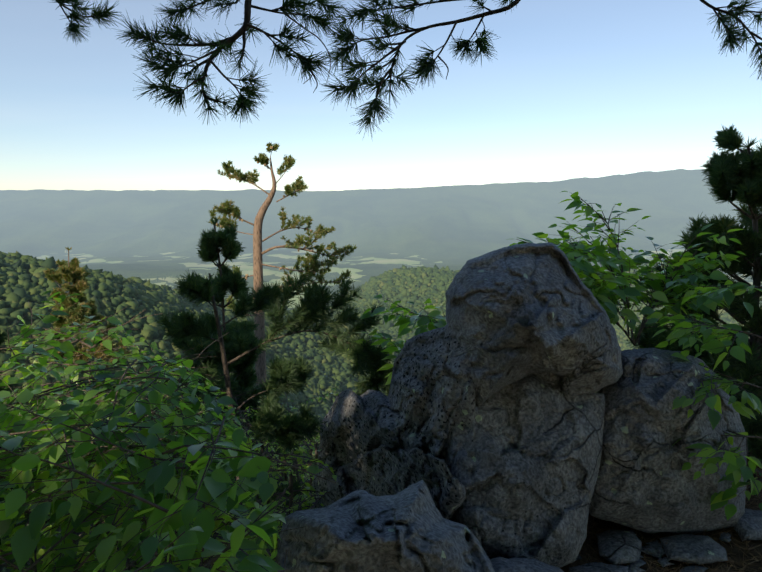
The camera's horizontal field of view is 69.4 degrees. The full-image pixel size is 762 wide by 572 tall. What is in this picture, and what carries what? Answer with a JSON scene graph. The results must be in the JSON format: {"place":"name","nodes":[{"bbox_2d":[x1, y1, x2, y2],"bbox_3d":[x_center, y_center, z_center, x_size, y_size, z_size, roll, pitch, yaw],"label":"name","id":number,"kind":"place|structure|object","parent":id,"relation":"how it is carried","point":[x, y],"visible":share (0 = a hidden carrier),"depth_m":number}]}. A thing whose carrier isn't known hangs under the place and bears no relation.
{"place":"outdoors","nodes":[
{"label":"outdoors","id":0,"kind":"place"},
{"bbox_2d":[0,169,761,571],"bbox_3d":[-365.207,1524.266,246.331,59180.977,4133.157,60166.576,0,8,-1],"label":"ground","id":1,"kind":"structure","parent":0,"point":[152,237],"depth_m":5556.51},
{"bbox_2d":[41,247,131,442],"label":"sunlit pines","id":2,"kind":"object","parent":1,"relation":"on","point":[79,281],"depth_m":15.94},
{"bbox_2d":[142,378,345,571],"bbox_3d":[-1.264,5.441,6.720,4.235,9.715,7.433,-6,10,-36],"label":"shrub","id":3,"kind":"object","parent":1,"relation":"on","point":[291,476],"depth_m":3.88},
{"bbox_2d":[154,269,394,535],"bbox_3d":[-0.762,1.124,4.273,2.039,2.548,1.144,0,8,-1],"label":"slim pine","id":4,"kind":"object","parent":1,"relation":"on","point":[291,376],"depth_m":4.23},
{"bbox_2d":[208,142,356,385],"bbox_3d":[-2.199,4.724,12.561,3.383,15.729,1.924,0,8,-1],"label":"pine tree","id":5,"kind":"object","parent":1,"relation":"on","point":[262,159],"depth_m":11.87},
{"bbox_2d":[216,146,329,315],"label":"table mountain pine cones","id":6,"kind":"object","parent":5,"relation":"attached to","point":[280,268],"visible":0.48,"depth_m":11.85},
{"bbox_2d":[0,191,761,571],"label":"leafy shrubs","id":7,"kind":"object","parent":1,"relation":"on","point":[162,481],"depth_m":2.02},
{"bbox_2d":[0,251,761,571],"bbox_3d":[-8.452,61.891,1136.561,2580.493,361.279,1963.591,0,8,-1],"label":"forest canopy","id":8,"kind":"object","parent":1,"relation":"on","point":[24,274],"visible":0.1,"depth_m":589.13},
{"bbox_2d":[0,124,761,571],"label":"pines","id":9,"kind":"object","parent":1,"relation":"on","point":[732,178],"depth_m":5.28},
{"bbox_2d":[0,394,761,571],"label":"understorey","id":10,"kind":"object","parent":1,"relation":"on","point":[165,557],"depth_m":5.23},
{"bbox_2d":[275,480,493,571],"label":"rock","id":11,"kind":"object","parent":1,"relation":"on","point":[410,528],"visible":0.98,"depth_m":2.06},
{"bbox_2d":[309,323,475,521],"bbox_3d":[0.176,1.064,3.811,1.053,1.962,2.341,-5,9,-30],"label":"boulder","id":12,"kind":"object","parent":1,"relation":"on","point":[394,441],"visible":0.71,"depth_m":3.16},
{"bbox_2d":[445,374,604,567],"bbox_3d":[0.882,1.138,3.395,0.906,1.356,1.685,2,8,15],"label":"boulder","id":13,"kind":"object","parent":1,"relation":"on","point":[524,469],"visible":0.79,"depth_m":2.84},
{"bbox_2d":[445,242,622,406],"bbox_3d":[0.930,0.239,3.461,1.540,1.026,1.136,-6,10,-39],"label":"rock","id":14,"kind":"object","parent":13,"relation":"on","point":[515,312],"visible":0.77,"depth_m":2.93},
{"bbox_2d":[490,557,563,571],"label":"rock","id":15,"kind":"object","parent":1,"relation":"on","point":[502,564],"visible":0.85,"depth_m":2.48},
{"bbox_2d":[568,562,627,571],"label":"stone","id":16,"kind":"object","parent":1,"relation":"on","point":[593,567],"visible":0.96,"depth_m":3.01},
{"bbox_2d":[596,529,641,564],"bbox_3d":[1.422,1.554,3.272,0.260,0.140,0.421,2,8,16],"label":"stone","id":17,"kind":"object","parent":1,"relation":"on","point":[617,546],"visible":1,"depth_m":3.19},
{"bbox_2d":[628,558,645,571],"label":"stone","id":18,"kind":"object","parent":1,"relation":"on","point":[638,564],"visible":0.9,"depth_m":3.08},
{"bbox_2d":[641,544,665,558],"bbox_3d":[1.650,1.566,3.268,0.250,0.056,0.145,-4,9,-26],"label":"stone","id":19,"kind":"object","parent":1,"relation":"on","point":[657,551],"visible":0.71,"depth_m":3.22},
{"bbox_2d":[646,540,661,545],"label":"stone","id":20,"kind":"object","parent":1,"relation":"on","point":[655,543],"visible":0.79,"depth_m":3.29},
{"bbox_2d":[560,457,761,571],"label":"needle litter","id":21,"kind":"object","parent":1,"relation":"on","point":[709,568],"visible":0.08,"depth_m":3.25},
{"bbox_2d":[657,557,673,566],"bbox_3d":[1.635,1.582,3.152,0.106,0.055,0.125,0,8,-1],"label":"stone","id":22,"kind":"object","parent":1,"relation":"on","point":[663,562],"visible":0.92,"depth_m":3.12},
{"bbox_2d":[589,348,746,534],"bbox_3d":[1.969,1.064,3.738,0.894,1.355,1.848,6,10,37],"label":"rock","id":23,"kind":"object","parent":1,"relation":"on","point":[645,483],"visible":0.75,"depth_m":3.19},
{"bbox_2d":[659,534,727,564],"bbox_3d":[1.844,1.557,3.252,0.410,0.146,0.353,0,8,-1],"label":"stone","id":24,"kind":"object","parent":1,"relation":"on","point":[697,549],"visible":0.98,"depth_m":3.16},
{"bbox_2d":[679,565,707,571],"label":"stone","id":25,"kind":"object","parent":1,"relation":"on","point":[690,568],"visible":0.94,"depth_m":3.06},
{"bbox_2d":[719,532,730,542],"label":"stone","id":26,"kind":"object","parent":1,"relation":"on","point":[726,537],"visible":0.88,"depth_m":3.36},
{"bbox_2d":[733,508,761,540],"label":"stone","id":27,"kind":"object","parent":1,"relation":"on","point":[748,523],"visible":0.79,"depth_m":3.40},
{"bbox_2d":[0,0,761,190],"label":"sky","id":28,"kind":"structure","parent":0,"point":[572,89]},
{"bbox_2d":[52,0,761,137],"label":"overhanging pine","id":29,"kind":"object","parent":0,"point":[424,69],"depth_m":2.16}
]}

